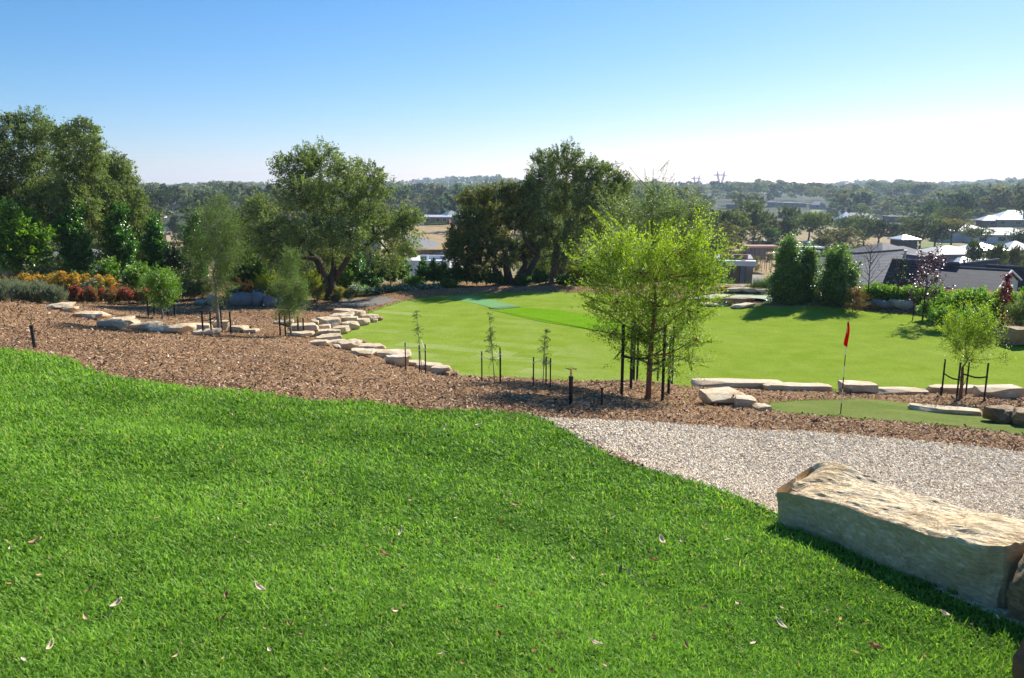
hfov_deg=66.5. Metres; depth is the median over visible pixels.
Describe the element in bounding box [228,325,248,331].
rock
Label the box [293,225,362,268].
gum tree
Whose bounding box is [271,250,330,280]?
gum tree
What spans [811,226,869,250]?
gum tree
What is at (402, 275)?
pear tree
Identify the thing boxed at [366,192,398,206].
gum tree
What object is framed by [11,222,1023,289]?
valley ground
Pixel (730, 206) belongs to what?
house
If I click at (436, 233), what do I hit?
dry field
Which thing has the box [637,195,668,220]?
gum tree
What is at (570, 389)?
sprinkler post
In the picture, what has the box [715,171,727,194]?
transmission tower
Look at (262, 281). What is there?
shrub
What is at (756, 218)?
gum tree
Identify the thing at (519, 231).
gum tree
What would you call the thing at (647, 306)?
staked tree
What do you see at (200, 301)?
rock
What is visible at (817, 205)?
house
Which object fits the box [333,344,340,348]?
rock
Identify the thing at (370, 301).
crushed stone ground
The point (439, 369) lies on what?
rock
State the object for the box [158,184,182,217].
gum tree
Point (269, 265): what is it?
gum tree
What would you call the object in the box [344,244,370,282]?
pear tree
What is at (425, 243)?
grey road
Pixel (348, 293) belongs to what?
flower clump
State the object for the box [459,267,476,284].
pear tree
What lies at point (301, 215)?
gum tree
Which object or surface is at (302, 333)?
rock
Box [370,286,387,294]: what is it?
daisies
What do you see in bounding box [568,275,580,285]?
pear tree
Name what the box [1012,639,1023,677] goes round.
rock
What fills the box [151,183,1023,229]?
woodland ground
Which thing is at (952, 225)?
gum tree
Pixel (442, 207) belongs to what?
gum tree
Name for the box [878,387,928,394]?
rock
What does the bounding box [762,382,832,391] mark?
rock
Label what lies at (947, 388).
rock
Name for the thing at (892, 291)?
hedge bush
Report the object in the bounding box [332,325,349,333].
rock
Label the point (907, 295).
hedge bush
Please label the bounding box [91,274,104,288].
flower clump
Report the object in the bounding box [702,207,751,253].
gum tree
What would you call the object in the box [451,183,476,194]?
gum tree
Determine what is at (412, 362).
rock
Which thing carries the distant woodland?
on the woodland ground at (722, 202)
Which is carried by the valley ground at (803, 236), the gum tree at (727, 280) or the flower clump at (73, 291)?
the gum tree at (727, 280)
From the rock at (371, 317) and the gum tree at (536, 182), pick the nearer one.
the rock at (371, 317)
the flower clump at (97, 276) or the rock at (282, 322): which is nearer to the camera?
the rock at (282, 322)
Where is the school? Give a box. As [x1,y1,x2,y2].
[767,202,810,206]
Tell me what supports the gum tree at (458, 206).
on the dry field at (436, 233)
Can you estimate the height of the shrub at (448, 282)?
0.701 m
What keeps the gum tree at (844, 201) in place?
on the woodland ground at (722, 202)
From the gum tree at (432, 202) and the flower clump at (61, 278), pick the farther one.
the gum tree at (432, 202)
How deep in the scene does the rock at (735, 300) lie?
33.37 m
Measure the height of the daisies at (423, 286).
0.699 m
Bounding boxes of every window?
[726,266,745,283]
[979,236,986,240]
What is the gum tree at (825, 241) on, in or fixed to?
on the valley ground at (803, 236)
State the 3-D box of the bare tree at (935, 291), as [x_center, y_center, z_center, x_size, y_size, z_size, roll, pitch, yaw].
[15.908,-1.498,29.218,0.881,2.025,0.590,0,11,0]
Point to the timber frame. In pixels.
(762, 246)
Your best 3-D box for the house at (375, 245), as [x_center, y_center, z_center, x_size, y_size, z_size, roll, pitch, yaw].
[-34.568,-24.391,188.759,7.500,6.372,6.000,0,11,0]
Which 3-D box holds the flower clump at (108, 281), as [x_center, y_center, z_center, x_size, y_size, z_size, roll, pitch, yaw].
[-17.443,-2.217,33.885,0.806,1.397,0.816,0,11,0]
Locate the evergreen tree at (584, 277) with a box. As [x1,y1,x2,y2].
[578,248,607,287]
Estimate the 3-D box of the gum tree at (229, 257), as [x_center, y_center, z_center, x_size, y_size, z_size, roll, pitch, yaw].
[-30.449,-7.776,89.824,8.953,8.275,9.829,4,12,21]
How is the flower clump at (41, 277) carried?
on the mulch bed ground at (468, 288)
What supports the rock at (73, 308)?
on the mulch bed ground at (468, 288)
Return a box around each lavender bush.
[0,277,14,301]
[0,277,21,299]
[6,280,38,302]
[15,276,47,301]
[26,280,53,302]
[36,283,68,303]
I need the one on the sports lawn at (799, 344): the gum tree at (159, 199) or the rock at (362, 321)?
the rock at (362, 321)
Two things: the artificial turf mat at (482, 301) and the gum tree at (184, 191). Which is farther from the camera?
the gum tree at (184, 191)
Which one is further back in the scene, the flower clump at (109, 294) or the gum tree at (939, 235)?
the gum tree at (939, 235)
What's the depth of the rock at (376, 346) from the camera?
24.10 m
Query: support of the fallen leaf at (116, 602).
on the lawn at (492, 528)
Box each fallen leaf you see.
[27,536,41,543]
[46,638,52,650]
[109,597,121,607]
[255,582,264,590]
[589,637,602,644]
[659,534,664,543]
[776,617,787,628]
[868,641,881,648]
[941,609,950,615]
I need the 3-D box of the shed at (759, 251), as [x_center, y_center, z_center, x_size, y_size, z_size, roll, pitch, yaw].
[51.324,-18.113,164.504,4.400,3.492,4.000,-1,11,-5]
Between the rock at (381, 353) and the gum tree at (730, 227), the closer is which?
the rock at (381, 353)
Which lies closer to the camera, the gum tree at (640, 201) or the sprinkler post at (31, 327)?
the sprinkler post at (31, 327)
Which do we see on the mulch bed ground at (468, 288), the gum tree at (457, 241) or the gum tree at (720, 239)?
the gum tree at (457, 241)
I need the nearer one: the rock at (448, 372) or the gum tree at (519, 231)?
the rock at (448, 372)
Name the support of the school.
on the woodland ground at (722, 202)
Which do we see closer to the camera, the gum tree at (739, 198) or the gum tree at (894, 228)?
the gum tree at (894, 228)
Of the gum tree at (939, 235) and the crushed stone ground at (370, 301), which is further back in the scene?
the gum tree at (939, 235)
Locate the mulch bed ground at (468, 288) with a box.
[0,277,1023,461]
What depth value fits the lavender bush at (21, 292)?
28.48 m
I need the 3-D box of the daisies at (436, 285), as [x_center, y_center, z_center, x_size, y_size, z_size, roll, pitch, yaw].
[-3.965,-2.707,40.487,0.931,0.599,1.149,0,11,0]
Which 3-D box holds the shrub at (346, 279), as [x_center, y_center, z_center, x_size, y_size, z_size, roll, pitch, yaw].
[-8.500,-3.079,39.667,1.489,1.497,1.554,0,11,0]
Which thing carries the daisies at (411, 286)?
on the mulch bed ground at (468, 288)
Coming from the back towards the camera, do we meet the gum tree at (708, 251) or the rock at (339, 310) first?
the gum tree at (708, 251)
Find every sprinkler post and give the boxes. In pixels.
[26,319,35,347]
[565,368,576,404]
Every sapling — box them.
[404,310,425,373]
[481,312,500,383]
[533,328,551,386]
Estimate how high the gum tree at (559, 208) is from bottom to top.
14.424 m
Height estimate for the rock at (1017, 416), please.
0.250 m
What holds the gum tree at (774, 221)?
on the valley ground at (803, 236)
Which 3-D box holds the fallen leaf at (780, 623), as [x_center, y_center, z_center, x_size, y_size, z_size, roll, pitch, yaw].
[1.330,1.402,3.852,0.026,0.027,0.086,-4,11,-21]
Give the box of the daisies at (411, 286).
[404,283,419,290]
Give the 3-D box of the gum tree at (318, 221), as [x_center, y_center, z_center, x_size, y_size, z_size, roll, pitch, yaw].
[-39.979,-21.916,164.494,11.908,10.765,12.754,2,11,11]
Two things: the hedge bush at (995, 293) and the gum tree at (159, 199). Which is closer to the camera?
the hedge bush at (995, 293)
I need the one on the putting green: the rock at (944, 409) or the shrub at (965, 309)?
the rock at (944, 409)
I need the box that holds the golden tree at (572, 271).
[564,265,583,282]
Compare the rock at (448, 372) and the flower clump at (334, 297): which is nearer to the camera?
the rock at (448, 372)
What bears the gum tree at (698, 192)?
on the woodland ground at (722, 202)
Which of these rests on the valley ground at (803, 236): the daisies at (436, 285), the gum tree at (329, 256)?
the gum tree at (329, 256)
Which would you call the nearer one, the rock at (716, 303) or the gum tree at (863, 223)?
the rock at (716, 303)
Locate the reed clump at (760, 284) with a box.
[741,276,770,292]
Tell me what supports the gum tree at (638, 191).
on the valley ground at (803, 236)
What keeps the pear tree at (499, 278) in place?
on the mulch bed ground at (468, 288)
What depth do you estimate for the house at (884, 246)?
110.55 m
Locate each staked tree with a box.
[137,264,185,318]
[177,182,258,334]
[266,242,313,335]
[554,203,748,400]
[593,160,722,383]
[933,293,1016,399]
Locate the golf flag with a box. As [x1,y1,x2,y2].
[840,321,849,413]
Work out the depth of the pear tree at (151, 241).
37.52 m
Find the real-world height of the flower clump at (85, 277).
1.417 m
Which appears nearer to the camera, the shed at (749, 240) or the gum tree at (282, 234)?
the gum tree at (282, 234)
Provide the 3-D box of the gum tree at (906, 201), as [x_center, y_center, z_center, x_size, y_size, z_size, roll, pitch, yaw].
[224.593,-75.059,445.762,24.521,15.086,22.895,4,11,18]
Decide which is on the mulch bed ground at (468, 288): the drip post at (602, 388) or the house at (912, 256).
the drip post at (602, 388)
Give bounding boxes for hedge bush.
[860,279,887,300]
[877,282,906,300]
[898,284,920,301]
[912,286,928,305]
[921,284,945,299]
[937,289,957,296]
[972,285,989,294]
[989,287,1007,311]
[996,287,1021,312]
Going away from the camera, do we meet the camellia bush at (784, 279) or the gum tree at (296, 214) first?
the camellia bush at (784, 279)
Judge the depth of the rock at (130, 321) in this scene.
21.15 m
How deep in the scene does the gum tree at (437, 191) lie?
454.93 m
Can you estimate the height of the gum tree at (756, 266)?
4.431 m
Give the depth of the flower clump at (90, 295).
31.48 m
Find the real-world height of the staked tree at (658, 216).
5.065 m
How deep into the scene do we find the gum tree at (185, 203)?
327.92 m
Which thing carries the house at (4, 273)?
on the valley ground at (803, 236)
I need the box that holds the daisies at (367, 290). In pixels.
[359,284,374,295]
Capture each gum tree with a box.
[0,105,71,278]
[9,253,81,275]
[39,115,114,286]
[46,235,60,251]
[83,147,156,268]
[90,232,103,249]
[128,204,165,240]
[141,186,174,219]
[158,183,180,210]
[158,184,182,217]
[165,215,179,244]
[171,223,185,240]
[172,187,204,216]
[177,191,204,219]
[179,200,229,262]
[185,190,233,215]
[210,238,273,270]
[220,181,240,208]
[222,135,428,299]
[226,204,253,225]
[234,183,251,197]
[237,193,265,224]
[243,192,274,205]
[245,184,275,196]
[256,246,308,281]
[258,199,301,227]
[263,199,292,224]
[265,185,292,205]
[265,224,308,250]
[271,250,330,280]
[286,209,305,224]
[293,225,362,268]
[296,203,319,221]
[300,211,344,233]
[307,239,363,274]
[328,205,355,233]
[352,249,384,279]
[361,198,386,213]
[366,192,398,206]
[366,246,379,267]
[377,204,397,224]
[379,188,400,215]
[389,185,409,214]
[389,188,414,210]
[403,188,416,205]
[408,197,428,212]
[420,196,456,214]
[421,182,446,211]
[423,193,444,214]
[433,192,459,214]
[441,178,540,284]
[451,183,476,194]
[453,192,496,208]
[484,179,499,189]
[503,179,522,185]
[511,224,536,245]
[513,232,591,281]
[515,136,638,282]
[516,217,554,238]
[536,197,594,239]
[560,243,601,280]
[577,209,621,243]
[588,240,622,274]
[602,237,643,277]
[612,187,640,198]
[618,212,682,282]
[620,197,644,209]
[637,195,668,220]
[655,185,680,195]
[655,196,678,224]
[665,187,690,215]
[668,250,736,283]
[677,200,712,228]
[680,233,721,253]
[690,191,707,201]
[691,247,724,260]
[693,217,734,236]
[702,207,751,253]
[703,230,738,251]
[709,222,747,252]
[714,207,764,249]
[732,192,765,204]
[735,199,777,244]
[752,255,761,272]
[754,227,782,245]
[756,213,782,239]
[763,254,774,261]
[769,206,801,229]
[772,216,801,238]
[790,210,834,239]
[810,235,834,253]
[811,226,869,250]
[830,189,860,216]
[832,214,865,238]
[840,190,871,212]
[848,212,882,245]
[850,196,881,209]
[867,202,906,215]
[868,218,901,242]
[879,223,906,237]
[881,194,922,215]
[894,213,942,248]
[895,215,921,235]
[909,198,941,218]
[917,200,946,217]
[926,218,977,245]
[926,223,953,246]
[930,192,959,218]
[934,205,971,219]
[941,207,976,220]
[951,193,979,220]
[953,188,978,217]
[954,226,995,239]
[965,237,986,261]
[968,183,992,209]
[974,195,1019,212]
[976,188,999,217]
[981,187,1022,212]
[982,242,1009,264]
[991,184,1023,197]
[1000,228,1023,243]
[1001,244,1023,265]
[1013,190,1023,216]
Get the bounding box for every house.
[0,262,30,275]
[45,249,103,272]
[162,231,172,241]
[357,226,383,249]
[403,255,451,281]
[441,211,459,222]
[714,254,755,283]
[726,204,738,208]
[809,201,824,208]
[815,249,1023,291]
[835,212,879,224]
[847,242,927,258]
[903,253,941,260]
[918,246,985,262]
[930,224,1021,243]
[956,243,1003,263]
[975,210,1023,227]
[1003,241,1023,264]
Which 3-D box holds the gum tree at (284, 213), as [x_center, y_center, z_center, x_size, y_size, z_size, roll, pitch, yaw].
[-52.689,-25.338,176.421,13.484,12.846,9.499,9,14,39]
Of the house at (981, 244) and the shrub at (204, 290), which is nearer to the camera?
the shrub at (204, 290)
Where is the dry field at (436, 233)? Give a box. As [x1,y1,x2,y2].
[170,225,774,276]
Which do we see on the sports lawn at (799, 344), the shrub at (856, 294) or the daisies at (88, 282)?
the shrub at (856, 294)
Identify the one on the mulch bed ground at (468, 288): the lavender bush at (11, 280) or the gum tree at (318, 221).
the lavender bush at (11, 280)
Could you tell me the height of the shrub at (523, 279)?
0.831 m
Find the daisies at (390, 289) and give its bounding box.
[380,283,397,293]
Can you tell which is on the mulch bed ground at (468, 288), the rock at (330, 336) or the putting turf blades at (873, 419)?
the rock at (330, 336)
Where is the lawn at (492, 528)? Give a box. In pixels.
[0,348,1022,677]
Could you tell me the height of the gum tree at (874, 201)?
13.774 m
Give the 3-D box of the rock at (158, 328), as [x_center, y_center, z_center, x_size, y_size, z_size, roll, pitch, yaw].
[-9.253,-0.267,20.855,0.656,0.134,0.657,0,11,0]
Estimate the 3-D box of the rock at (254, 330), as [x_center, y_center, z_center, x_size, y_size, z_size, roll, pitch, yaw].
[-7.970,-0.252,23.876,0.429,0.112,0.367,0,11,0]
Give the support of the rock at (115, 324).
on the mulch bed ground at (468, 288)
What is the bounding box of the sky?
[0,0,1023,185]
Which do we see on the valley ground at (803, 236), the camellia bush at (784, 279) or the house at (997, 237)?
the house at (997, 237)
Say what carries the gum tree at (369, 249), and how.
on the valley ground at (803, 236)
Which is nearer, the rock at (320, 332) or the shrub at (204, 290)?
the rock at (320, 332)
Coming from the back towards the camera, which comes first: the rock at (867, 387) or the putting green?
the rock at (867, 387)
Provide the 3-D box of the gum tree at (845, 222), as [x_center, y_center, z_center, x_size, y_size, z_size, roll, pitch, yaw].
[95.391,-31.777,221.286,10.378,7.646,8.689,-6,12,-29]
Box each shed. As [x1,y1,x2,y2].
[423,215,451,224]
[745,247,766,258]
[747,239,768,248]
[887,235,920,249]
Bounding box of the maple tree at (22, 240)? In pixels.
[0,196,60,278]
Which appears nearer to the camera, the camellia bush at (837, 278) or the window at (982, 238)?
the camellia bush at (837, 278)
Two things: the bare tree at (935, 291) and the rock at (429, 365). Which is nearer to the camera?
the rock at (429, 365)
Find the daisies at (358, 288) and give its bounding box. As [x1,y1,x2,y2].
[349,283,363,296]
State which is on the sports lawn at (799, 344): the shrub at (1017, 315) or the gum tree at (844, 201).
the shrub at (1017, 315)
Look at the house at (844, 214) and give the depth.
395.09 m
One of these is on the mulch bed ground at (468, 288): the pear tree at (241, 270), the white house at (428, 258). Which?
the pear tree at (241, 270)
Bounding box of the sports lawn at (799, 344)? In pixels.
[341,292,1023,390]
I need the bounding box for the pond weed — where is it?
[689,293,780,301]
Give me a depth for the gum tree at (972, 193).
404.99 m
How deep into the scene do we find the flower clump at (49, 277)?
34.13 m
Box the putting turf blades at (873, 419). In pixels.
[765,398,1022,435]
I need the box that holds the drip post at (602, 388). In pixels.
[601,387,603,404]
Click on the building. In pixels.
(819, 248)
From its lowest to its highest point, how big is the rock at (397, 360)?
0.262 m
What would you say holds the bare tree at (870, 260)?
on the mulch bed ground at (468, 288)
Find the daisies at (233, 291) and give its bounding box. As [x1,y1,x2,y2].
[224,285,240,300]
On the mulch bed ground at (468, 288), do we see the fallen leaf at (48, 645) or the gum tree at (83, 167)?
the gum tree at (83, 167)
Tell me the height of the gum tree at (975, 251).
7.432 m
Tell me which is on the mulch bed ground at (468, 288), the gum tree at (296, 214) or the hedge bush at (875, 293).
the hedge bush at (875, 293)
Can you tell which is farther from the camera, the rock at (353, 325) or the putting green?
the rock at (353, 325)
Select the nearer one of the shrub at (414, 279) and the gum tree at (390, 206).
the shrub at (414, 279)
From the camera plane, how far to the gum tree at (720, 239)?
107.19 m
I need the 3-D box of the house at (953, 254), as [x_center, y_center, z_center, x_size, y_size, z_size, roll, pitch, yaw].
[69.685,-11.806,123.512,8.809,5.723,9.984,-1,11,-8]
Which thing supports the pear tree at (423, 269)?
on the mulch bed ground at (468, 288)
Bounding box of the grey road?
[400,235,765,282]
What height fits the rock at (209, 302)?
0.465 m
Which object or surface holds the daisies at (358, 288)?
on the mulch bed ground at (468, 288)
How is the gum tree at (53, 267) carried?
on the valley ground at (803, 236)
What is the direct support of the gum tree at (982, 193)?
on the woodland ground at (722, 202)
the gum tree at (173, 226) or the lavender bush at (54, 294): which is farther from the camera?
the gum tree at (173, 226)
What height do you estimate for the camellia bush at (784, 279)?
3.556 m
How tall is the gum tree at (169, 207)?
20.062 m
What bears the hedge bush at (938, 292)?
on the mulch bed ground at (468, 288)
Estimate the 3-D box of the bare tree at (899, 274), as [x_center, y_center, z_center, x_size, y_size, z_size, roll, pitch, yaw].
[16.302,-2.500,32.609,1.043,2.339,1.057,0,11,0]
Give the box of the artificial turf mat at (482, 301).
[447,296,517,308]
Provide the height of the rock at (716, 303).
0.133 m
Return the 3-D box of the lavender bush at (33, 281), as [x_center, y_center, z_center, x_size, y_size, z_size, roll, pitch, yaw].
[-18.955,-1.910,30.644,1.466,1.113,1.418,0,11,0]
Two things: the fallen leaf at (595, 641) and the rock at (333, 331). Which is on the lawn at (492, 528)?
the fallen leaf at (595, 641)
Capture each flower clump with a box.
[7,272,19,280]
[15,270,38,283]
[31,273,49,284]
[46,271,61,286]
[50,270,70,290]
[64,283,80,301]
[67,270,83,288]
[75,286,86,302]
[79,272,92,287]
[82,283,99,302]
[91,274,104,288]
[97,286,105,301]
[101,286,117,303]
[104,272,118,288]
[112,288,122,302]
[118,284,137,303]
[132,286,140,303]
[138,287,152,304]
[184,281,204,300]
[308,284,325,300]
[328,291,341,301]
[332,285,345,299]
[341,287,356,301]
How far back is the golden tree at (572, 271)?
41.45 m
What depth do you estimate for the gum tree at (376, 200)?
302.04 m
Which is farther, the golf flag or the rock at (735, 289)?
the rock at (735, 289)
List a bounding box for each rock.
[45,302,75,308]
[61,306,78,311]
[72,311,111,319]
[97,319,128,328]
[107,316,135,319]
[123,319,139,324]
[128,321,162,329]
[149,325,166,332]
[161,323,196,332]
[191,328,221,335]
[193,322,212,328]
[194,299,206,304]
[206,294,214,304]
[209,320,229,329]
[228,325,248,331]
[229,292,251,305]
[243,328,259,332]
[250,292,265,305]
[263,296,276,306]
[275,319,293,324]
[276,297,284,305]
[286,330,314,336]
[291,322,318,330]
[309,339,329,345]
[312,329,327,335]
[314,333,341,339]
[316,316,341,327]
[317,324,330,328]
[327,329,340,333]
[328,339,345,344]
[329,314,352,317]
[332,308,355,312]
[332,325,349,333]
[333,311,354,315]
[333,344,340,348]
[336,339,359,349]
[340,316,357,321]
[341,321,359,329]
[351,310,365,317]
[351,348,375,355]
[355,318,369,324]
[359,343,385,348]
[362,314,378,321]
[375,349,410,357]
[385,354,408,365]
[409,360,423,365]
[416,361,424,369]
[426,362,442,370]
[430,365,451,374]
[444,370,452,375]
[452,370,458,375]
[691,378,781,388]
[698,302,726,305]
[698,387,744,404]
[713,297,753,304]
[725,287,744,291]
[730,302,754,307]
[735,395,757,407]
[742,287,763,291]
[752,403,771,410]
[755,289,769,291]
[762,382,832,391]
[776,461,1023,607]
[838,380,878,393]
[853,300,879,307]
[871,298,894,307]
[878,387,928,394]
[888,299,913,308]
[907,403,981,414]
[926,384,973,393]
[973,384,1023,398]
[982,405,1014,423]
[996,326,1023,345]
[1007,554,1023,621]
[1011,407,1023,425]
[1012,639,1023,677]
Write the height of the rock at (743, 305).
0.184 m
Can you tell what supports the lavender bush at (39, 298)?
on the mulch bed ground at (468, 288)
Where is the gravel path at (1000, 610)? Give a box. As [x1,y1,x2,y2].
[550,418,1023,626]
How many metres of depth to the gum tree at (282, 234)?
111.76 m
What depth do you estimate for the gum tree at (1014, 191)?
376.52 m
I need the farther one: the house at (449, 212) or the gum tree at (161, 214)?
the house at (449, 212)
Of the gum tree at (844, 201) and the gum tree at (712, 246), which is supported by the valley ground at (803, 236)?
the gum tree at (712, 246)
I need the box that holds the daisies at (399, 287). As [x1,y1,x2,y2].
[392,282,410,291]
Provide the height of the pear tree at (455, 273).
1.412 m
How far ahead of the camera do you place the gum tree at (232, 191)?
330.15 m
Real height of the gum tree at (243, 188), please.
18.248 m
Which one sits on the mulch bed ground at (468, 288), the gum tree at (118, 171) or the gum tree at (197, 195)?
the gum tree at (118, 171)
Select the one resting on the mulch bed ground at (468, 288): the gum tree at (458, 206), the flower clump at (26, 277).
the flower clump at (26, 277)
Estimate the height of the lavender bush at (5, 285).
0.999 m
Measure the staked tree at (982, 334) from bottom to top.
2.471 m
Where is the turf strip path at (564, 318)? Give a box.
[489,307,656,338]
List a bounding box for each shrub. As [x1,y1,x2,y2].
[88,255,121,286]
[119,260,150,290]
[157,236,197,283]
[168,267,196,300]
[182,274,219,299]
[212,254,243,295]
[220,277,258,297]
[243,258,269,292]
[251,270,284,295]
[267,284,293,297]
[273,244,300,286]
[300,269,326,296]
[335,266,358,288]
[354,271,383,287]
[402,274,424,286]
[440,277,459,287]
[611,270,632,286]
[680,266,706,288]
[703,274,722,291]
[839,283,870,311]
[915,296,957,319]
[923,300,963,328]
[937,284,981,314]
[958,301,1001,330]
[961,287,1005,318]
[1002,293,1023,325]
[1017,286,1023,302]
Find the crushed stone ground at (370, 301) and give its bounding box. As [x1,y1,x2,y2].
[330,295,402,307]
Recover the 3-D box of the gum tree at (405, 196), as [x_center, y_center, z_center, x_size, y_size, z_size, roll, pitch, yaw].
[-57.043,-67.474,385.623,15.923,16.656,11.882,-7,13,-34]
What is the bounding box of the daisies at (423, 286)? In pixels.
[416,281,432,289]
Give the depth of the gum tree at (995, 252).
108.40 m
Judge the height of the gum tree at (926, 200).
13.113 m
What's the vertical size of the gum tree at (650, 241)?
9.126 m
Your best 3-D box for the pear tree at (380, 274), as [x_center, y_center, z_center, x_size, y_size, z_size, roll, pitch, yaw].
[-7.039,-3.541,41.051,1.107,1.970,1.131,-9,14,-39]
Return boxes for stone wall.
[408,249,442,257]
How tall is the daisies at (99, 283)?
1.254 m
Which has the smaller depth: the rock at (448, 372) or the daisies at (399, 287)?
the rock at (448, 372)
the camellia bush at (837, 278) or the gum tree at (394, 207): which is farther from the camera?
the gum tree at (394, 207)
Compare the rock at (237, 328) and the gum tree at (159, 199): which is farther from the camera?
the gum tree at (159, 199)
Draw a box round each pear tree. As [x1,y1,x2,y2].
[50,189,96,287]
[100,202,139,286]
[135,209,171,278]
[179,209,209,281]
[227,237,257,286]
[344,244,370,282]
[367,254,387,286]
[385,259,397,283]
[396,256,411,283]
[414,259,432,282]
[429,257,439,283]
[434,260,452,281]
[449,262,462,282]
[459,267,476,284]
[469,265,483,285]
[478,269,495,285]
[490,268,505,285]
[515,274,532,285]
[530,268,549,285]
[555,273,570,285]
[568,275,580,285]
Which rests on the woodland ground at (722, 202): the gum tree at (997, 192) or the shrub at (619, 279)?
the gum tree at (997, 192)
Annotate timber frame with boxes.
[742,245,778,271]
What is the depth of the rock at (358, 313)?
30.65 m
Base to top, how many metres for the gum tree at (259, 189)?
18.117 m
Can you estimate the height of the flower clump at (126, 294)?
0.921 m
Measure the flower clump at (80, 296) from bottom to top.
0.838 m
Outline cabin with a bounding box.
[802,240,819,245]
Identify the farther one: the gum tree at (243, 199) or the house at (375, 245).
the gum tree at (243, 199)
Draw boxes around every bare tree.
[856,233,891,299]
[888,251,914,294]
[925,273,948,322]
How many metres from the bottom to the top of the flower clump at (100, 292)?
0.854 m
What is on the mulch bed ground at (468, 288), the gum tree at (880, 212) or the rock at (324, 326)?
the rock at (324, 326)
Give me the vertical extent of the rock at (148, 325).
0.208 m
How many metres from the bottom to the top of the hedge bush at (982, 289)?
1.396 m
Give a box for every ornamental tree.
[903,243,957,320]
[992,273,1016,322]
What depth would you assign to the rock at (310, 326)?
26.43 m
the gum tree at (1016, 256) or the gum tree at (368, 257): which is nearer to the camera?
the gum tree at (368, 257)
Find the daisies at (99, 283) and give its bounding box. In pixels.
[94,275,104,289]
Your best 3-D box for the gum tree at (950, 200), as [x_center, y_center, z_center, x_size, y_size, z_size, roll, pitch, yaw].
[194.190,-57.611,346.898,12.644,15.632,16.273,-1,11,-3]
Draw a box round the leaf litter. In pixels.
[5,365,998,671]
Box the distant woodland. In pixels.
[31,174,1023,219]
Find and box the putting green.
[767,398,1023,433]
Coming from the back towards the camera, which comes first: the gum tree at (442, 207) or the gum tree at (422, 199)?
the gum tree at (422, 199)
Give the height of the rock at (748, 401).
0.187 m
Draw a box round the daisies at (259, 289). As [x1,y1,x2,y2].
[251,285,265,293]
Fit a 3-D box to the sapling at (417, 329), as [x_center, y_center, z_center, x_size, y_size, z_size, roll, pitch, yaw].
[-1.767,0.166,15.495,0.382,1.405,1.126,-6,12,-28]
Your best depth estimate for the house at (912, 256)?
103.68 m
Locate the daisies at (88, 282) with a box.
[81,277,99,291]
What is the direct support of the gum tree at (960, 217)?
on the woodland ground at (722, 202)
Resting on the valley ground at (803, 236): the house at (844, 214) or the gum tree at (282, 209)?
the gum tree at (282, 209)
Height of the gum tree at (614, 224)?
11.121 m
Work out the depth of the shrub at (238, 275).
36.62 m
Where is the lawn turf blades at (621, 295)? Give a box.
[343,291,998,390]
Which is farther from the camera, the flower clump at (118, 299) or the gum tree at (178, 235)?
the gum tree at (178, 235)
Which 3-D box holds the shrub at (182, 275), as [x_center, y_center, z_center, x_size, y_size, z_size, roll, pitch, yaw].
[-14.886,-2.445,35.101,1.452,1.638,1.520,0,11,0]
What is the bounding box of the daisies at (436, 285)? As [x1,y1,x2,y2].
[430,280,443,288]
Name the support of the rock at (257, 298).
on the mulch bed ground at (468, 288)
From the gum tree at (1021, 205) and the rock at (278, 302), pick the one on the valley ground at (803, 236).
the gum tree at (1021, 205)
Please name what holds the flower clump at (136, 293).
on the mulch bed ground at (468, 288)
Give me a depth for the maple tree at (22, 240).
34.42 m
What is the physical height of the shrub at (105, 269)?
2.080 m
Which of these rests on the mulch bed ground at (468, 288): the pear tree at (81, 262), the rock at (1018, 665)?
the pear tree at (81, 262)
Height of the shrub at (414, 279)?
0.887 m
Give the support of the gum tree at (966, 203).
on the woodland ground at (722, 202)
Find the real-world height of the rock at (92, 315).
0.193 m
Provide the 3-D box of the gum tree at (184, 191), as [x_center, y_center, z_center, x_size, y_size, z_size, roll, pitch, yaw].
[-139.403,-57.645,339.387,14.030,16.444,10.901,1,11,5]
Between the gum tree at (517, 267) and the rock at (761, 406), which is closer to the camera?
the rock at (761, 406)
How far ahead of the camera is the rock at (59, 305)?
23.51 m
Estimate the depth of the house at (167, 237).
212.88 m
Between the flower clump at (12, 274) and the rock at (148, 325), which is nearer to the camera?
the rock at (148, 325)
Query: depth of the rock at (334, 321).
28.66 m
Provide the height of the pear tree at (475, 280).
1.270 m
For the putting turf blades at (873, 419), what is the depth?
12.68 m
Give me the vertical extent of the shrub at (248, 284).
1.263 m
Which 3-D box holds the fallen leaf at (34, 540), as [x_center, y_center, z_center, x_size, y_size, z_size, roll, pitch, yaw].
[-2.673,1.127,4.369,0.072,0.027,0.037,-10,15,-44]
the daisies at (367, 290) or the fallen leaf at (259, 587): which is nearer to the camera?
the fallen leaf at (259, 587)
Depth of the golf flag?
12.55 m
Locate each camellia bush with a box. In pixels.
[761,231,810,304]
[795,240,822,303]
[807,242,864,307]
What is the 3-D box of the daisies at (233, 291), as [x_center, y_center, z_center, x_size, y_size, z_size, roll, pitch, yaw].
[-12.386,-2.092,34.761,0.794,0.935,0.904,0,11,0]
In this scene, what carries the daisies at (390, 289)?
on the mulch bed ground at (468, 288)
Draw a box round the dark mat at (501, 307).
[490,306,518,308]
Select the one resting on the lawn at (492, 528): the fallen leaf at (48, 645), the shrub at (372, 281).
the fallen leaf at (48, 645)

